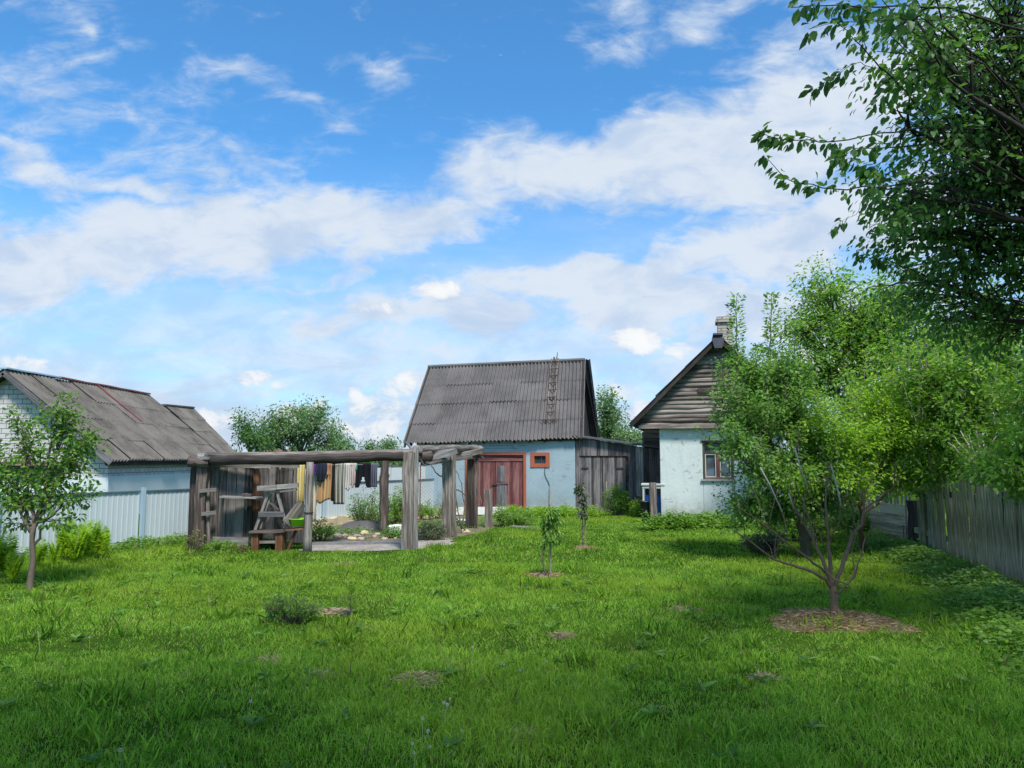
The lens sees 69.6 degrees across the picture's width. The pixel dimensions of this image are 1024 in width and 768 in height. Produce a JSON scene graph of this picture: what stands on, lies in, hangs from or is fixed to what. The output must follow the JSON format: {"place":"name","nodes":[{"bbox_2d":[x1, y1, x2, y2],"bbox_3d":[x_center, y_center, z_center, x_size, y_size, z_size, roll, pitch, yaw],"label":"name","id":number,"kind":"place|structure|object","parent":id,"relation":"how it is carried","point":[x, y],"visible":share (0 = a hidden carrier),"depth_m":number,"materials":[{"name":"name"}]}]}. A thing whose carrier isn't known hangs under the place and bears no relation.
{"place":"outdoors","nodes":[
{"label":"outdoors","id":0,"kind":"place"},
{"bbox_2d":[299,538,453,550],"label":"path","id":1,"kind":"structure","parent":0,"point":[361,545],"depth_m":14.13,"materials":[{"name":"grey concrete"}]},
{"bbox_2d":[418,519,449,539],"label":"heather bush","id":2,"kind":"object","parent":1,"relation":"on","point":[429,532],"visible":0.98,"depth_m":15.12,"materials":[{"name":"green plant"}]},
{"bbox_2d":[0,475,1023,767],"bbox_3d":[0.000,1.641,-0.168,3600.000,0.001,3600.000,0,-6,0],"label":"ground","id":3,"kind":"structure","parent":0,"point":[164,637],"depth_m":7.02,"materials":[{"name":"green plant"}]},
{"bbox_2d":[0,531,19,576],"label":"fern","id":4,"kind":"object","parent":3,"relation":"on","point":[11,546],"visible":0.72,"depth_m":10.37,"materials":[{"name":"green plant"}]},
{"bbox_2d":[4,549,28,582],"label":"fern","id":5,"kind":"object","parent":3,"relation":"on","point":[14,572],"visible":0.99,"depth_m":9.79,"materials":[{"name":"green plant"}]},
{"bbox_2d":[35,537,49,566],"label":"fern","id":6,"kind":"object","parent":3,"relation":"on","point":[41,554],"visible":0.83,"depth_m":11.18,"materials":[{"name":"green plant"}]},
{"bbox_2d":[48,538,62,565],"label":"fern","id":7,"kind":"object","parent":3,"relation":"on","point":[54,551],"visible":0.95,"depth_m":11.38,"materials":[{"name":"green plant"}]},
{"bbox_2d":[0,389,112,589],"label":"pear tree","id":8,"kind":"object","parent":3,"relation":"on","point":[23,502],"visible":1,"depth_m":9.70,"materials":[{"name":"green plant"}]},
{"bbox_2d":[54,518,76,560],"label":"fern","id":9,"kind":"object","parent":3,"relation":"on","point":[64,542],"visible":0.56,"depth_m":11.93,"materials":[{"name":"green plant"}]},
{"bbox_2d":[63,523,90,561],"bbox_3d":[-6.925,2.523,11.714,0.412,0.673,0.339,4,-7,-31],"label":"fern","id":10,"kind":"object","parent":3,"relation":"on","point":[76,546],"visible":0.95,"depth_m":11.68,"materials":[{"name":"green plant"}]},
{"bbox_2d":[77,518,100,556],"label":"fern","id":11,"kind":"object","parent":3,"relation":"on","point":[92,538],"visible":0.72,"depth_m":12.08,"materials":[{"name":"green plant"}]},
{"bbox_2d":[15,532,187,562],"bbox_3d":[-7.354,2.787,12.489,0.987,0.331,6.651,-3,-7,28],"label":"weed strip","id":12,"kind":"object","parent":3,"relation":"on","point":[150,540],"visible":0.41,"depth_m":13.45,"materials":[{"name":"green plant"}]},
{"bbox_2d":[95,524,112,558],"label":"fern","id":13,"kind":"object","parent":3,"relation":"on","point":[102,545],"visible":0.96,"depth_m":12.26,"materials":[{"name":"green plant"}]},
{"bbox_2d":[0,367,216,513],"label":"brick outbuilding","id":14,"kind":"structure","parent":3,"relation":"on","point":[153,444],"depth_m":22.64,"materials":[{"name":"white brick"}]},
{"bbox_2d":[2,465,55,477],"bbox_3d":[-14.023,2.448,20.608,2.749,0.340,0.050,0,-6,0],"label":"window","id":15,"kind":"structure","parent":14,"relation":"in","point":[19,466],"depth_m":20.59,"materials":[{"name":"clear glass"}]},
{"bbox_2d":[181,529,205,550],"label":"dry shrub","id":16,"kind":"object","parent":3,"relation":"on","point":[190,539],"visible":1,"depth_m":13.37,"materials":[{"name":"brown plant"}]},
{"bbox_2d":[161,404,234,452],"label":"outbuilding","id":17,"kind":"structure","parent":3,"relation":"on","point":[192,418],"depth_m":30.93,"materials":[{"name":"grey brick"}]},
{"bbox_2d":[0,477,439,557],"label":"metal fence","id":18,"kind":"object","parent":3,"relation":"on","point":[164,512],"visible":0.17,"depth_m":13.93,"materials":[{"name":"white metal"}]},
{"bbox_2d":[201,538,238,550],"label":"weed clump","id":19,"kind":"object","parent":3,"relation":"on","point":[223,545],"visible":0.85,"depth_m":13.46,"materials":[{"name":"green plant"}]},
{"bbox_2d":[226,544,248,552],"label":"weed clump","id":20,"kind":"object","parent":3,"relation":"on","point":[242,549],"visible":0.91,"depth_m":13.14,"materials":[{"name":"green plant"}]},
{"bbox_2d":[226,406,276,451],"bbox_3d":[-12.743,3.208,35.861,2.280,4.359,3.712,0,-6,0],"label":"broadleaf tree","id":21,"kind":"object","parent":3,"relation":"on","point":[249,437],"visible":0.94,"depth_m":35.67,"materials":[{"name":"green plant"}]},
{"bbox_2d":[199,467,304,545],"bbox_3d":[-4.957,2.292,13.989,1.800,1.608,0.940,0,-6,0],"label":"plank partition","id":22,"kind":"object","parent":3,"relation":"on","point":[231,513],"visible":0.63,"depth_m":14.08,"materials":[{"name":"grey wood"}]},
{"bbox_2d":[247,535,289,549],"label":"weed clump","id":23,"kind":"object","parent":3,"relation":"on","point":[264,546],"visible":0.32,"depth_m":13.61,"materials":[{"name":"green plant"}]},
{"bbox_2d":[249,526,303,550],"bbox_3d":[-4.257,2.844,13.542,1.050,0.425,0.398,0,-6,0],"label":"garden bench","id":24,"kind":"object","parent":3,"relation":"on","point":[279,540],"visible":0.92,"depth_m":13.41,"materials":[{"name":"brown wood"}]},
{"bbox_2d":[254,483,298,529],"bbox_3d":[-4.346,2.268,13.645,0.792,0.868,0.327,0,-6,0],"label":"wooden trestle","id":25,"kind":"object","parent":24,"relation":"on","point":[273,512],"visible":0.99,"depth_m":13.56,"materials":[{"name":"grey wood"}]},
{"bbox_2d":[283,500,304,525],"bbox_3d":[-4.018,2.381,13.569,0.038,0.469,0.439,-6,-8,44],"label":"loose plank","id":26,"kind":"object","parent":24,"relation":"on","point":[296,509],"visible":0.95,"depth_m":13.56,"materials":[{"name":"grey wood"}]},
{"bbox_2d":[289,518,303,526],"bbox_3d":[-3.924,2.544,13.561,0.392,0.138,0.350,0,-6,0],"label":"wash basin","id":27,"kind":"object","parent":24,"relation":"on","point":[296,522],"visible":0.72,"depth_m":13.43,"materials":[{"name":"green plastic"}]},
{"bbox_2d":[258,591,325,624],"bbox_3d":[-2.242,2.277,7.537,0.683,0.324,0.542,0,-6,0],"label":"spirea shrub","id":28,"kind":"object","parent":3,"relation":"on","point":[291,612],"visible":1,"depth_m":7.45,"materials":[{"name":"green plant"}]},
{"bbox_2d":[248,393,355,451],"bbox_3d":[-10.850,3.026,37.700,6.128,5.097,4.046,-2,-6,17],"label":"broadleaf tree","id":29,"kind":"object","parent":3,"relation":"on","point":[306,429],"visible":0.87,"depth_m":37.55,"materials":[{"name":"green leaves"},{"name":"grey brown bark"}]},
{"bbox_2d":[187,441,483,552],"bbox_3d":[-2.422,2.205,15.311,7.530,2.145,3.388,5,-8,-43],"label":"pergola","id":30,"kind":"object","parent":3,"relation":"on","point":[202,464],"visible":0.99,"depth_m":13.82,"materials":[{"name":"grey wood"}]},
{"bbox_2d":[419,465,466,522],"bbox_3d":[-1.809,2.877,19.307,1.236,1.517,0.030,0,-6,0],"label":"wire netting","id":31,"kind":"object","parent":30,"relation":"attached to","point":[420,493],"visible":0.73,"depth_m":19.31,"materials":[{"name":"metal"}]},
{"bbox_2d":[431,463,481,530],"bbox_3d":[-1.214,2.528,16.613,0.356,1.592,1.920,-3,-7,29],"label":"bare vine","id":32,"kind":"object","parent":30,"relation":"attached to","point":[461,526],"visible":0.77,"depth_m":16.61,"materials":[{"name":"brown plant"}]},
{"bbox_2d":[314,427,362,450],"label":"broadleaf tree","id":33,"kind":"object","parent":3,"relation":"on","point":[345,445],"visible":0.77,"depth_m":36.37,"materials":[{"name":"green plant"}]},
{"bbox_2d":[337,580,364,614],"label":"conifer seedling","id":34,"kind":"object","parent":3,"relation":"on","point":[350,593],"visible":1,"depth_m":7.83,"materials":[{"name":"green plant"}]},
{"bbox_2d":[312,508,437,527],"bbox_3d":[-3.891,3.578,19.628,0.302,0.267,6.583,-3,-7,27],"label":"stone footing","id":35,"kind":"object","parent":3,"relation":"on","point":[337,520],"visible":0.12,"depth_m":18.50,"materials":[{"name":"beige stone"}]},
{"bbox_2d":[357,434,404,467],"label":"broadleaf tree","id":36,"kind":"object","parent":3,"relation":"on","point":[386,445],"visible":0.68,"depth_m":39.37,"materials":[{"name":"green plant"}]},
{"bbox_2d":[312,513,499,541],"bbox_3d":[-2.697,3.675,19.687,5.486,0.001,9.517,2,-6,-17],"label":"garden bed","id":37,"kind":"object","parent":3,"relation":"on","point":[471,530],"visible":0.26,"depth_m":16.24,"materials":[{"name":"grey stone"}]},
{"bbox_2d":[312,517,335,540],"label":"berry bush","id":38,"kind":"object","parent":37,"relation":"on","point":[320,529],"visible":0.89,"depth_m":14.95,"materials":[{"name":"green plant"}]},
{"bbox_2d":[333,520,379,533],"bbox_3d":[-3.503,3.300,17.251,1.075,0.257,1.880,0,-6,0],"label":"tarpaulin heap","id":39,"kind":"object","parent":37,"relation":"on","point":[369,524],"visible":0.66,"depth_m":16.84,"materials":[{"name":"grey fabric"}]},
{"bbox_2d":[346,487,379,522],"bbox_3d":[-3.472,2.920,17.315,0.907,1.038,0.808,3,-7,-27],"label":"rose bush","id":40,"kind":"object","parent":37,"relation":"on","point":[358,515],"visible":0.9,"depth_m":17.25,"materials":[{"name":"green plant"}]},
{"bbox_2d":[305,467,424,516],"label":"pale panel wall","id":41,"kind":"structure","parent":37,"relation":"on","point":[395,473],"depth_m":21.14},
{"bbox_2d":[364,497,395,523],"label":"rose bush","id":42,"kind":"object","parent":37,"relation":"on","point":[389,516],"visible":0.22,"depth_m":17.97,"materials":[{"name":"green plant"}]},
{"bbox_2d":[378,525,400,537],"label":"berry bush","id":43,"kind":"object","parent":37,"relation":"on","point":[393,533],"visible":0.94,"depth_m":15.51,"materials":[{"name":"green plant"}]},
{"bbox_2d":[388,486,402,523],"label":"lilac bush","id":44,"kind":"object","parent":37,"relation":"on","point":[397,509],"visible":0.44,"depth_m":18.89,"materials":[{"name":"green plant"}]},
{"bbox_2d":[314,516,534,536],"bbox_3d":[-2.151,3.388,17.899,7.715,0.241,3.050,4,-7,-37],"label":"weed strip","id":45,"kind":"object","parent":37,"relation":"on","point":[421,526],"visible":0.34,"depth_m":17.52,"materials":[{"name":"green plant"}]},
{"bbox_2d":[418,498,460,519],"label":"lilac bush","id":46,"kind":"object","parent":37,"relation":"on","point":[430,511],"visible":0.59,"depth_m":20.42,"materials":[{"name":"green plant"}]},
{"bbox_2d":[484,489,492,527],"bbox_3d":[-0.576,3.035,17.983,0.215,0.939,0.129,0,-6,0],"label":"stump post","id":47,"kind":"object","parent":37,"relation":"on","point":[488,508],"visible":0.95,"depth_m":17.93,"materials":[{"name":"grey wood"}]},
{"bbox_2d":[0,567,1000,767],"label":"dandelion rosettes","id":48,"kind":"object","parent":3,"relation":"on","point":[257,719],"visible":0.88,"depth_m":6.53,"materials":[{"name":"green plant"}]},
{"bbox_2d":[403,358,599,508],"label":"barn","id":49,"kind":"structure","parent":3,"relation":"on","point":[497,411],"depth_m":24.95,"materials":[{"name":"blue paint"}]},
{"bbox_2d":[474,461,497,506],"bbox_3d":[-0.967,3.363,24.572,1.034,1.546,0.066,-2,-6,15],"label":"door","id":50,"kind":"structure","parent":49,"relation":"in","point":[486,469],"depth_m":24.54,"materials":[{"name":"wood"}]},
{"bbox_2d":[496,461,522,508],"bbox_3d":[-0.075,3.339,24.350,0.945,1.543,0.063,-1,-6,13],"label":"door","id":51,"kind":"structure","parent":49,"relation":"in","point":[509,474],"depth_m":24.35,"materials":[{"name":"red wood"}]},
{"bbox_2d":[530,452,549,466],"bbox_3d":[0.928,2.489,24.162,0.640,0.480,0.110,-1,-6,13],"label":"window","id":52,"kind":"structure","parent":49,"relation":"in","point":[537,459],"depth_m":24.14,"materials":[{"name":"orange paint"}]},
{"bbox_2d":[541,352,558,420],"bbox_3d":[1.426,0.037,25.519,0.568,2.576,2.055,-1,-6,11],"label":"roof ladder","id":53,"kind":"object","parent":49,"relation":"on","point":[549,390],"visible":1,"depth_m":25.43,"materials":[{"name":"grey wood"}]},
{"bbox_2d":[493,501,513,526],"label":"rose bush","id":54,"kind":"object","parent":3,"relation":"on","point":[501,517],"visible":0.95,"depth_m":18.13,"materials":[{"name":"green plant"}]},
{"bbox_2d":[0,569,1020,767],"bbox_3d":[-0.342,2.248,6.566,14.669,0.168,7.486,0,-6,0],"label":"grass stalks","id":55,"kind":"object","parent":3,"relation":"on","point":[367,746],"depth_m":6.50,"materials":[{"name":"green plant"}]},
{"bbox_2d":[238,561,786,745],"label":"dead grass","id":56,"kind":"structure","parent":3,"relation":"on","point":[332,611],"depth_m":5.65,"materials":[{"name":"brown plant"}]},
{"bbox_2d":[6,607,1023,767],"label":"clover patch","id":57,"kind":"object","parent":3,"relation":"on","point":[483,746],"visible":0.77,"depth_m":4.91,"materials":[{"name":"green plant"}]},
{"bbox_2d":[504,508,536,525],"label":"rose bush","id":58,"kind":"object","parent":3,"relation":"on","point":[517,519],"visible":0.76,"depth_m":18.47,"materials":[{"name":"green plant"}]},
{"bbox_2d":[525,571,562,577],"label":"mulch","id":59,"kind":"object","parent":3,"relation":"on","point":[553,574],"visible":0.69,"depth_m":10.43,"materials":[{"name":"brown soil"}]},
{"bbox_2d":[538,505,565,575],"bbox_3d":[0.565,2.214,10.426,0.416,1.035,0.324,0,-6,0],"label":"sapling","id":60,"kind":"object","parent":59,"relation":"on","point":[551,518],"visible":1,"depth_m":10.40,"materials":[{"name":"green plant"}]},
{"bbox_2d":[478,503,619,516],"bbox_3d":[1.167,3.680,21.562,4.321,0.391,2.477,3,-6,-23],"label":"weed strip","id":61,"kind":"object","parent":3,"relation":"on","point":[537,511],"visible":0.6,"depth_m":21.45,"materials":[{"name":"green plant"}]},
{"bbox_2d":[233,444,926,472],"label":"distant wood","id":62,"kind":"object","parent":3,"relation":"on","point":[396,463],"visible":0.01,"depth_m":79.40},
{"bbox_2d":[571,545,598,549],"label":"mulch","id":63,"kind":"object","parent":3,"relation":"on","point":[586,547],"visible":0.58,"depth_m":13.66,"materials":[{"name":"brown soil"}]},
{"bbox_2d":[573,483,590,544],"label":"sapling","id":64,"kind":"object","parent":63,"relation":"on","point":[583,515],"visible":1,"depth_m":13.89,"materials":[{"name":"green plant"}]},
{"bbox_2d":[573,435,660,511],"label":"plank shed","id":65,"kind":"structure","parent":3,"relation":"on","point":[599,464],"depth_m":23.57,"materials":[{"name":"grey wood"}]},
{"bbox_2d":[581,457,602,508],"bbox_3d":[2.544,3.194,23.690,0.726,1.701,0.050,-1,-6,13],"label":"door","id":66,"kind":"structure","parent":65,"relation":"in","point":[593,486],"depth_m":23.68,"materials":[{"name":"wood"}]},
{"bbox_2d":[603,457,625,508],"bbox_3d":[3.270,3.172,23.517,0.723,1.693,0.050,-1,-6,13],"label":"door","id":67,"kind":"structure","parent":65,"relation":"in","point":[608,466],"depth_m":23.54,"materials":[{"name":"wood"}]},
{"bbox_2d":[600,481,633,515],"bbox_3d":[3.122,3.380,21.755,1.054,1.029,0.888,0,-6,0],"label":"currant bush","id":68,"kind":"object","parent":3,"relation":"on","point":[618,502],"visible":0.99,"depth_m":21.67,"materials":[{"name":"green plant"}]},
{"bbox_2d":[594,382,642,446],"bbox_3d":[5.013,2.511,33.799,3.901,5.324,4.320,0,-6,0],"label":"broadleaf tree","id":69,"kind":"object","parent":3,"relation":"on","point":[608,424],"visible":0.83,"depth_m":33.71,"materials":[{"name":"green plant"}]},
{"bbox_2d":[628,495,641,516],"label":"currant bush","id":70,"kind":"object","parent":3,"relation":"on","point":[635,507],"visible":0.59,"depth_m":21.26,"materials":[{"name":"green plant"}]},
{"bbox_2d":[639,501,649,522],"bbox_3d":[3.534,3.353,19.258,0.400,0.561,0.396,0,-6,0],"label":"black tub","id":71,"kind":"object","parent":3,"relation":"on","point":[644,506],"visible":0.43,"depth_m":19.12,"materials":[{"name":"plastic"}]},
{"bbox_2d":[641,483,664,500],"bbox_3d":[3.966,3.277,20.596,0.650,0.985,0.600,-1,-6,13],"label":"white table","id":72,"kind":"object","parent":3,"relation":"on","point":[646,485],"visible":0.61,"depth_m":20.42,"materials":[{"name":"paint"}]},
{"bbox_2d":[649,482,657,520],"bbox_3d":[3.646,3.075,18.985,0.189,1.060,0.136,0,-6,0],"label":"stump post","id":73,"kind":"object","parent":3,"relation":"on","point":[653,497],"visible":0.76,"depth_m":18.93,"materials":[{"name":"grey wood"}]},
{"bbox_2d":[632,509,770,530],"bbox_3d":[5.018,3.268,17.946,4.584,0.501,1.971,1,-6,-6],"label":"nettle patch","id":74,"kind":"object","parent":3,"relation":"on","point":[686,519],"visible":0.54,"depth_m":17.46,"materials":[{"name":"green plant"}]},
{"bbox_2d":[629,316,806,517],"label":"house","id":75,"kind":"structure","parent":3,"relation":"on","point":[669,416],"depth_m":20.20,"materials":[{"name":"paint"}]},
{"bbox_2d":[701,440,735,480],"bbox_3d":[5.615,2.083,20.070,0.911,1.119,0.200,-1,-6,13],"label":"window","id":76,"kind":"structure","parent":75,"relation":"in","point":[712,467],"depth_m":20.11,"materials":[{"name":"white wood"}]},
{"bbox_2d":[737,529,789,552],"bbox_3d":[4.477,2.821,13.178,0.921,0.467,0.742,0,-6,0],"label":"bush","id":77,"kind":"object","parent":3,"relation":"on","point":[763,545],"visible":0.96,"depth_m":13.12,"materials":[{"name":"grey plant"}]},
{"bbox_2d":[689,291,877,555],"bbox_3d":[4.581,0.677,12.438,3.111,4.613,2.456,0,-6,0],"label":"plum tree","id":78,"kind":"object","parent":3,"relation":"on","point":[749,410],"visible":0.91,"depth_m":12.30,"materials":[{"name":"green plant"}]},
{"bbox_2d":[747,501,851,541],"bbox_3d":[5.840,2.741,15.017,2.015,0.954,1.534,0,-6,0],"label":"elder bush","id":79,"kind":"object","parent":3,"relation":"on","point":[823,530],"visible":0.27,"depth_m":14.72,"materials":[{"name":"green plant"}]},
{"bbox_2d":[766,607,927,633],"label":"mulch","id":80,"kind":"object","parent":3,"relation":"on","point":[799,613],"visible":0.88,"depth_m":7.35,"materials":[{"name":"brown wood chips"},{"name":"dry plant litter"}]},
{"bbox_2d":[731,434,907,613],"bbox_3d":[3.127,1.494,7.659,2.069,1.948,0.578,1,-6,-9],"label":"pruned apple tree","id":81,"kind":"object","parent":80,"relation":"on","point":[832,586],"visible":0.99,"depth_m":7.66,"materials":[{"name":"brown plant"}]},
{"bbox_2d":[762,366,951,551],"bbox_3d":[5.693,1.317,12.342,3.370,3.320,1.956,1,-6,-13],"label":"young plum tree","id":82,"kind":"object","parent":3,"relation":"on","point":[861,444],"visible":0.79,"depth_m":12.16,"materials":[{"name":"green plant"}]},
{"bbox_2d":[833,504,881,535],"bbox_3d":[7.256,2.839,15.386,1.268,0.807,1.106,0,-6,0],"label":"elder bush","id":83,"kind":"object","parent":3,"relation":"on","point":[857,521],"visible":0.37,"depth_m":15.26,"materials":[{"name":"green plant"}]},
{"bbox_2d":[745,249,1023,502],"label":"maple tree","id":84,"kind":"object","parent":3,"relation":"on","point":[840,332],"visible":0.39,"depth_m":16.90,"materials":[{"name":"green plant"}]},
{"bbox_2d":[750,0,1023,399],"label":"cherry tree","id":85,"kind":"object","parent":3,"relation":"on","point":[976,194],"visible":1,"depth_m":5.85,"materials":[{"name":"green plant"}]},
{"bbox_2d":[813,368,982,528],"bbox_3d":[7.810,1.392,14.607,3.418,3.633,1.904,-2,-6,22],"label":"lilac tree","id":86,"kind":"object","parent":3,"relation":"on","point":[846,400],"visible":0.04,"depth_m":14.86,"materials":[{"name":"green plant"}]},
{"bbox_2d":[869,490,927,547],"bbox_3d":[7.350,2.525,13.937,0.307,1.121,2.050,0,-6,4],"label":"compost bin","id":87,"kind":"object","parent":3,"relation":"on","point":[917,514],"visible":0.73,"depth_m":14.00,"materials":[{"name":"grey wood"}]},
{"bbox_2d":[818,473,1023,584],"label":"picket fence","id":88,"kind":"object","parent":3,"relation":"on","point":[993,538],"visible":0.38,"depth_m":10.87,"materials":[{"name":"grey wood"}]},
{"bbox_2d":[825,528,1023,628],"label":"weed strip","id":89,"kind":"object","parent":3,"relation":"on","point":[943,565],"visible":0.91,"depth_m":9.73,"materials":[{"name":"green plant"}]},
{"bbox_2d":[856,291,1023,546],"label":"elder tree","id":90,"kind":"object","parent":3,"relation":"on","point":[947,387],"visible":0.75,"depth_m":11.94,"materials":[{"name":"green plant"}]},
{"bbox_2d":[947,430,1004,522],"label":"pruned limbs","id":91,"kind":"object","parent":90,"relation":"attached to","point":[975,491],"visible":0.29,"depth_m":11.06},
{"bbox_2d":[910,584,1023,682],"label":"weed strip","id":92,"kind":"object","parent":3,"relation":"on","point":[1007,626],"visible":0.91,"depth_m":6.83,"materials":[{"name":"green plant"}]},
{"bbox_2d":[944,292,1023,505],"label":"hazel tree","id":93,"kind":"object","parent":3,"relation":"on","point":[1004,469],"visible":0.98,"depth_m":9.25,"materials":[{"name":"green plant"}]},
{"bbox_2d":[0,0,1023,451],"label":"sky","id":94,"kind":"structure","parent":0,"point":[213,207],"materials":[{"name":"blue"}]},
{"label":"clothes line","id":95,"kind":"object","parent":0,"visible":0},
{"bbox_2d":[296,465,304,502],"bbox_3d":[-4.131,1.938,14.400,0.141,0.774,0.069,0,-6,0],"label":"hanging towel","id":96,"kind":"object","parent":95,"relation":"hanging from","point":[300,475],"visible":0.85,"depth_m":14.39,"materials":[{"name":"yellow fabric"}]},
{"bbox_2d":[312,475,316,521],"bbox_3d":[-3.912,2.144,14.576,0.118,1.146,0.073,0,-6,0],"label":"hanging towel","id":97,"kind":"object","parent":95,"relation":"hanging from","point":[314,498],"visible":0.64,"depth_m":14.57,"materials":[{"name":"beige fabric"}]},
{"bbox_2d":[315,463,326,480],"bbox_3d":[-3.764,1.738,14.499,0.232,0.356,0.075,0,-6,0],"label":"hanging shirt","id":98,"kind":"object","parent":95,"relation":"hanging from","point":[321,471],"visible":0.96,"depth_m":14.49,"materials":[{"name":"blue fabric"}]},
{"bbox_2d":[316,464,331,503],"bbox_3d":[-3.708,1.967,14.528,0.294,0.804,0.075,0,-6,0],"label":"hanging towel","id":99,"kind":"object","parent":95,"relation":"hanging from","point":[323,491],"visible":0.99,"depth_m":14.52,"materials":[{"name":"fabric"}]},
{"bbox_2d":[331,464,335,500],"bbox_3d":[-3.548,1.945,14.591,0.076,0.747,0.075,0,-6,0],"label":"hanging cloth","id":100,"kind":"object","parent":95,"relation":"hanging from","point":[333,485],"visible":0.94,"depth_m":14.57,"materials":[{"name":"black fabric"}]},
{"bbox_2d":[333,463,344,503],"bbox_3d":[-3.436,1.981,14.626,0.229,0.811,0.075,0,-6,0],"label":"hanging towel","id":101,"kind":"object","parent":95,"relation":"hanging from","point":[339,483],"visible":0.98,"depth_m":14.61,"materials":[{"name":"white fabric"}]},
{"bbox_2d":[345,463,350,490],"bbox_3d":[-3.285,1.855,14.679,0.132,0.548,0.073,0,-6,0],"label":"hanging shirt","id":102,"kind":"object","parent":95,"relation":"hanging from","point":[347,476],"visible":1,"depth_m":14.68,"materials":[{"name":"white fabric"}]},
{"bbox_2d":[350,463,356,487],"bbox_3d":[-3.188,1.834,14.720,0.145,0.500,0.075,0,-6,0],"label":"hanging shirt","id":103,"kind":"object","parent":95,"relation":"hanging from","point":[352,474],"visible":1,"depth_m":14.70,"materials":[{"name":"fabric"}]},
{"bbox_2d":[355,463,370,487],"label":"hanging trousers","id":104,"kind":"object","parent":95,"relation":"hanging from","point":[364,470],"visible":1,"depth_m":14.78,"materials":[{"name":"black fabric"}]},
{"bbox_2d":[371,463,377,486],"bbox_3d":[-2.786,1.838,14.852,0.141,0.479,0.072,0,-6,0],"label":"hanging shirt","id":105,"kind":"object","parent":95,"relation":"hanging from","point":[374,474],"visible":1,"depth_m":14.84,"materials":[{"name":"fabric"}]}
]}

